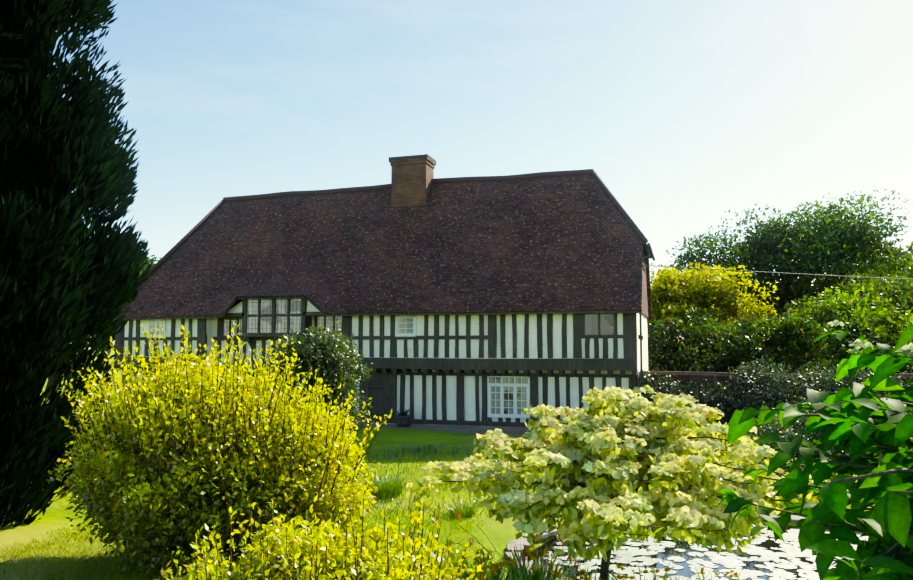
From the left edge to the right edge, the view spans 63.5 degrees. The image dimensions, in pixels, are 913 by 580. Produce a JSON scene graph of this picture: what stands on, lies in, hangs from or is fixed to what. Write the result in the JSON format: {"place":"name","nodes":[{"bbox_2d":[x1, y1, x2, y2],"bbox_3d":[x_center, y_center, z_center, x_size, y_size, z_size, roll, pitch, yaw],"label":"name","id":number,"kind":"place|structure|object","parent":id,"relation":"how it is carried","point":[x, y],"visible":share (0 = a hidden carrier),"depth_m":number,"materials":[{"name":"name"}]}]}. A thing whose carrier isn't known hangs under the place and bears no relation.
{"place":"outdoors","nodes":[
{"label":"outdoors","id":0,"kind":"place"},
{"bbox_2d":[137,169,647,286],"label":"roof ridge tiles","id":1,"kind":"object","parent":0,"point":[634,226],"visible":0.67,"depth_m":32.31,"materials":[{"name":"brown tile"}]},
{"bbox_2d":[232,250,651,320],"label":"gable wall","id":2,"kind":"structure","parent":1,"relation":"attached to","point":[648,292],"depth_m":32.67,"materials":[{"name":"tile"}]},
{"bbox_2d":[644,265,912,279],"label":"service cable","id":3,"kind":"object","parent":1,"relation":"attached to","point":[777,272],"visible":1,"depth_m":29.92,"materials":[{"name":"black rubber"}]},
{"bbox_2d":[0,350,878,579],"bbox_3d":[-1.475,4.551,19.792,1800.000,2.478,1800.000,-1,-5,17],"label":"lawn","id":4,"kind":"structure","parent":0,"point":[500,536],"depth_m":14.41,"materials":[{"name":"green plant"}]},
{"bbox_2d":[0,0,152,529],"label":"yew tree","id":5,"kind":"object","parent":4,"relation":"on","point":[57,148],"visible":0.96,"depth_m":13.45,"materials":[{"name":"green plant"}]},
{"bbox_2d":[43,237,158,397],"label":"tree","id":6,"kind":"object","parent":4,"relation":"on","point":[51,377],"visible":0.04,"depth_m":44.52,"materials":[{"name":"green plant"}]},
{"bbox_2d":[91,257,160,372],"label":"tree","id":7,"kind":"object","parent":4,"relation":"on","point":[107,351],"depth_m":88.11,"materials":[{"name":"green plant"}]},
{"bbox_2d":[47,321,391,579],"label":"golden shrub","id":8,"kind":"object","parent":4,"relation":"on","point":[185,461],"visible":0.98,"depth_m":9.59,"materials":[{"name":"yellow plant"}]},
{"bbox_2d":[0,504,491,579],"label":"lawn turf blades","id":9,"kind":"object","parent":4,"relation":"on","point":[26,547],"visible":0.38,"depth_m":10.85,"materials":[{"name":"green plant"}]},
{"bbox_2d":[249,318,374,437],"bbox_3d":[-3.800,2.844,20.681,3.358,3.968,3.514,-1,-5,17],"label":"bush","id":10,"kind":"object","parent":4,"relation":"on","point":[332,359],"visible":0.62,"depth_m":19.95,"materials":[{"name":"green plant"}]},
{"bbox_2d":[160,488,482,579],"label":"golden shrub","id":11,"kind":"object","parent":4,"relation":"on","point":[315,555],"visible":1,"depth_m":6.58,"materials":[{"name":"yellow plant"}]},
{"bbox_2d":[124,300,647,422],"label":"house walls","id":12,"kind":"structure","parent":4,"relation":"on","point":[451,382],"depth_m":27.62,"materials":[{"name":"white paint"}]},
{"bbox_2d":[147,315,529,417],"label":"white house windows","id":13,"kind":"structure","parent":12,"relation":"in","point":[514,385],"depth_m":27.25,"materials":[{"name":"white wood"}]},
{"bbox_2d":[150,316,527,413],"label":"glass casements","id":14,"kind":"object","parent":13,"relation":"in","point":[491,379],"visible":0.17,"depth_m":27.25,"materials":[{"name":"glass"}]},
{"bbox_2d":[114,298,638,426],"bbox_3d":[-4.191,2.722,28.906,21.974,5.140,0.600,-1,-5,17],"label":"timber framing","id":15,"kind":"object","parent":12,"relation":"attached to","point":[406,364],"visible":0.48,"depth_m":27.56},
{"bbox_2d":[223,298,341,335],"bbox_3d":[-7.229,1.084,29.967,5.570,1.510,0.470,-1,-5,17],"label":"window","id":16,"kind":"structure","parent":15,"relation":"in","point":[295,325],"depth_m":29.73,"materials":[{"name":"glass"}]},
{"bbox_2d":[223,298,341,335],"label":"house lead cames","id":17,"kind":"object","parent":16,"relation":"attached to","point":[270,306],"visible":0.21,"depth_m":29.84,"materials":[{"name":"black metal"}]},
{"bbox_2d":[585,313,613,334],"bbox_3d":[5.015,1.167,25.946,1.130,0.820,0.015,-1,-5,17],"label":"window","id":18,"kind":"structure","parent":15,"relation":"in","point":[606,323],"depth_m":25.93,"materials":[{"name":"glass"}]},
{"bbox_2d":[368,378,390,418],"bbox_3d":[-2.970,4.320,28.625,0.970,1.850,0.070,-1,-5,17],"label":"house door","id":19,"kind":"structure","parent":12,"relation":"in","point":[381,403],"depth_m":28.63,"materials":[{"name":"black wood"}]},
{"bbox_2d":[116,174,642,317],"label":"roof slope","id":20,"kind":"structure","parent":12,"relation":"on","point":[560,243],"depth_m":30.05,"materials":[{"name":"tile"}]},
{"bbox_2d":[113,296,638,319],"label":"roof eaves","id":21,"kind":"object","parent":20,"relation":"attached to","point":[485,313],"depth_m":27.77,"materials":[{"name":"black wood"}]},
{"bbox_2d":[138,212,651,317],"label":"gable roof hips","id":22,"kind":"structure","parent":20,"relation":"on","point":[644,312],"depth_m":30.77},
{"bbox_2d":[389,158,435,207],"bbox_3d":[-1.926,-4.211,32.367,1.780,3.100,1.180,-1,-5,17],"label":"chimney","id":23,"kind":"object","parent":20,"relation":"on","point":[411,183],"visible":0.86,"depth_m":31.93,"materials":[{"name":"brick"}]},
{"bbox_2d":[389,154,435,163],"bbox_3d":[-1.926,-5.689,32.482,1.790,0.145,1.190,-1,-5,17],"label":"chimney cap","id":24,"kind":"object","parent":23,"relation":"on","point":[413,157],"visible":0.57,"depth_m":31.94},
{"bbox_2d":[637,243,654,396],"bbox_3d":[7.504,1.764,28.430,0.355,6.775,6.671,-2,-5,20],"label":"gutter downpipe","id":25,"kind":"object","parent":20,"relation":"attached to","point":[639,274],"visible":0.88,"depth_m":25.68,"materials":[{"name":"black metal"}]},
{"bbox_2d":[355,422,554,430],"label":"plinth","id":26,"kind":"structure","parent":4,"relation":"on","point":[503,428],"depth_m":27.38,"materials":[{"name":"grey stone"}]},
{"bbox_2d":[438,514,576,579],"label":"feather grass stems","id":27,"kind":"object","parent":4,"relation":"on","point":[520,549],"visible":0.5,"depth_m":10.52,"materials":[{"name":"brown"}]},
{"bbox_2d":[431,508,590,579],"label":"plants","id":28,"kind":"object","parent":4,"relation":"on","point":[524,554],"visible":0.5,"depth_m":9.41,"materials":[{"name":"plant"}]},
{"bbox_2d":[337,442,753,579],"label":"iris leaves","id":29,"kind":"object","parent":4,"relation":"on","point":[511,573],"visible":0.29,"depth_m":15.64,"materials":[{"name":"green plant"}]},
{"bbox_2d":[426,545,737,579],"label":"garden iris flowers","id":30,"kind":"object","parent":4,"relation":"on","point":[492,566],"visible":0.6,"depth_m":8.69,"materials":[{"name":"plant"}]},
{"bbox_2d":[406,385,829,579],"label":"dogwood tree","id":31,"kind":"object","parent":4,"relation":"on","point":[658,450],"visible":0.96,"depth_m":8.36,"materials":[{"name":"green plant"}]},
{"bbox_2d":[505,514,804,579],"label":"pond edge stones","id":32,"kind":"object","parent":4,"relation":"on","point":[525,543],"visible":0.06,"depth_m":13.61,"materials":[{"name":"grey stone"}]},
{"bbox_2d":[634,364,695,405],"bbox_3d":[6.784,3.960,26.157,3.295,2.684,3.263,-1,-5,17],"label":"bush","id":33,"kind":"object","parent":4,"relation":"on","point":[671,389],"depth_m":25.43,"materials":[{"name":"green plant"}]},
{"bbox_2d":[647,307,741,371],"bbox_3d":[11.752,3.388,36.799,6.045,5.216,6.943,-1,-5,17],"label":"tree","id":34,"kind":"object","parent":4,"relation":"on","point":[667,356],"visible":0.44,"depth_m":35.96,"materials":[{"name":"green plant"}]},
{"bbox_2d":[647,262,778,362],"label":"shrub","id":35,"kind":"object","parent":4,"relation":"on","point":[688,292],"visible":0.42,"depth_m":44.58,"materials":[{"name":"yellow plant"}]},
{"bbox_2d":[667,378,760,433],"bbox_3d":[8.807,4.076,25.403,3.466,2.346,3.380,-1,-5,17],"label":"bush","id":36,"kind":"object","parent":4,"relation":"on","point":[715,400],"visible":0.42,"depth_m":24.78,"materials":[{"name":"green plant"}]},
{"bbox_2d":[683,313,835,373],"bbox_3d":[13.629,3.385,33.550,6.409,4.812,5.902,-1,-5,17],"label":"tree","id":37,"kind":"object","parent":4,"relation":"on","point":[746,344],"visible":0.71,"depth_m":32.03,"materials":[{"name":"green plant"}]},
{"bbox_2d":[714,357,806,434],"bbox_3d":[10.216,3.698,24.893,3.236,2.931,3.704,-1,-5,17],"label":"bush","id":38,"kind":"object","parent":4,"relation":"on","point":[748,401],"visible":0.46,"depth_m":24.36,"materials":[{"name":"green plant"}]},
{"bbox_2d":[643,371,912,437],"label":"garden wall","id":39,"kind":"structure","parent":4,"relation":"on","point":[698,377],"depth_m":25.63,"materials":[{"name":"brick"}]},
{"bbox_2d":[650,189,912,373],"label":"oak tree","id":40,"kind":"object","parent":4,"relation":"on","point":[780,245],"visible":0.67,"depth_m":68.53,"materials":[{"name":"green plant"}]},
{"bbox_2d":[745,396,879,480],"bbox_3d":[9.288,3.795,19.226,4.373,2.256,4.454,-1,-5,17],"label":"pond shrub","id":41,"kind":"object","parent":4,"relation":"on","point":[785,434],"visible":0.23,"depth_m":18.64,"materials":[{"name":"green plant"}]},
{"bbox_2d":[714,320,912,579],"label":"leafy shrub","id":42,"kind":"object","parent":4,"relation":"on","point":[853,423],"visible":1,"depth_m":4.08,"materials":[{"name":"green plant"}]},
{"bbox_2d":[742,359,885,433],"bbox_3d":[11.527,3.686,24.390,4.308,2.830,4.506,-1,-5,17],"label":"bush","id":43,"kind":"object","parent":4,"relation":"on","point":[820,384],"visible":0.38,"depth_m":23.90,"materials":[{"name":"green plant"}]},
{"bbox_2d":[768,283,912,373],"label":"bush","id":44,"kind":"object","parent":4,"relation":"on","point":[855,317],"visible":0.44,"depth_m":34.89,"materials":[{"name":"green plant"}]},
{"bbox_2d":[777,270,912,373],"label":"bush","id":45,"kind":"object","parent":4,"relation":"on","point":[897,294],"visible":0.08,"depth_m":40.16,"materials":[{"name":"green plant"}]},
{"bbox_2d":[820,358,912,414],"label":"bush","id":46,"kind":"object","parent":4,"relation":"on","point":[884,392],"visible":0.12,"depth_m":23.63,"materials":[{"name":"green plant"}]},
{"bbox_2d":[824,243,912,288],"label":"tree","id":47,"kind":"object","parent":4,"relation":"on","point":[899,257],"visible":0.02,"depth_m":93.80,"materials":[{"name":"green plant"}]},
{"bbox_2d":[831,270,909,299],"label":"tree","id":48,"kind":"object","parent":4,"relation":"on","point":[896,275],"visible":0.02,"depth_m":50.09,"materials":[{"name":"green plant"}]},
{"bbox_2d":[849,262,912,369],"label":"tree","id":49,"kind":"object","parent":4,"relation":"on","point":[902,280],"visible":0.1,"depth_m":44.03,"materials":[{"name":"green plant"}]},
{"bbox_2d":[894,373,912,414],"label":"bush","id":50,"kind":"object","parent":4,"relation":"on","point":[904,392],"visible":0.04,"depth_m":23.46,"materials":[{"name":"green plant"}]},
{"bbox_2d":[355,424,530,434],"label":"gravel path","id":51,"kind":"structure","parent":0,"point":[456,430],"depth_m":27.04,"materials":[{"name":"grey gravel"}]},
{"bbox_2d":[394,409,411,426],"bbox_3d":[-2.030,4.793,27.825,0.828,0.663,0.868,-1,-5,17],"label":"half barrel planter","id":52,"kind":"object","parent":51,"relation":"on","point":[402,419],"visible":1,"depth_m":27.55,"materials":[{"name":"brown wood"}]},
{"bbox_2d":[52,0,912,348],"label":"sky","id":53,"kind":"structure","parent":0,"point":[689,112],"materials":[{"name":"blue"}]},
{"bbox_2d":[529,523,862,579],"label":"pond water","id":54,"kind":"structure","parent":0,"point":[768,544],"depth_m":13.19,"materials":[{"name":"white liquid"}]},
{"bbox_2d":[539,524,867,579],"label":"pond lily pads","id":55,"kind":"object","parent":54,"relation":"on","point":[730,561],"visible":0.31,"depth_m":13.04,"materials":[{"name":"white plant"}]}
]}

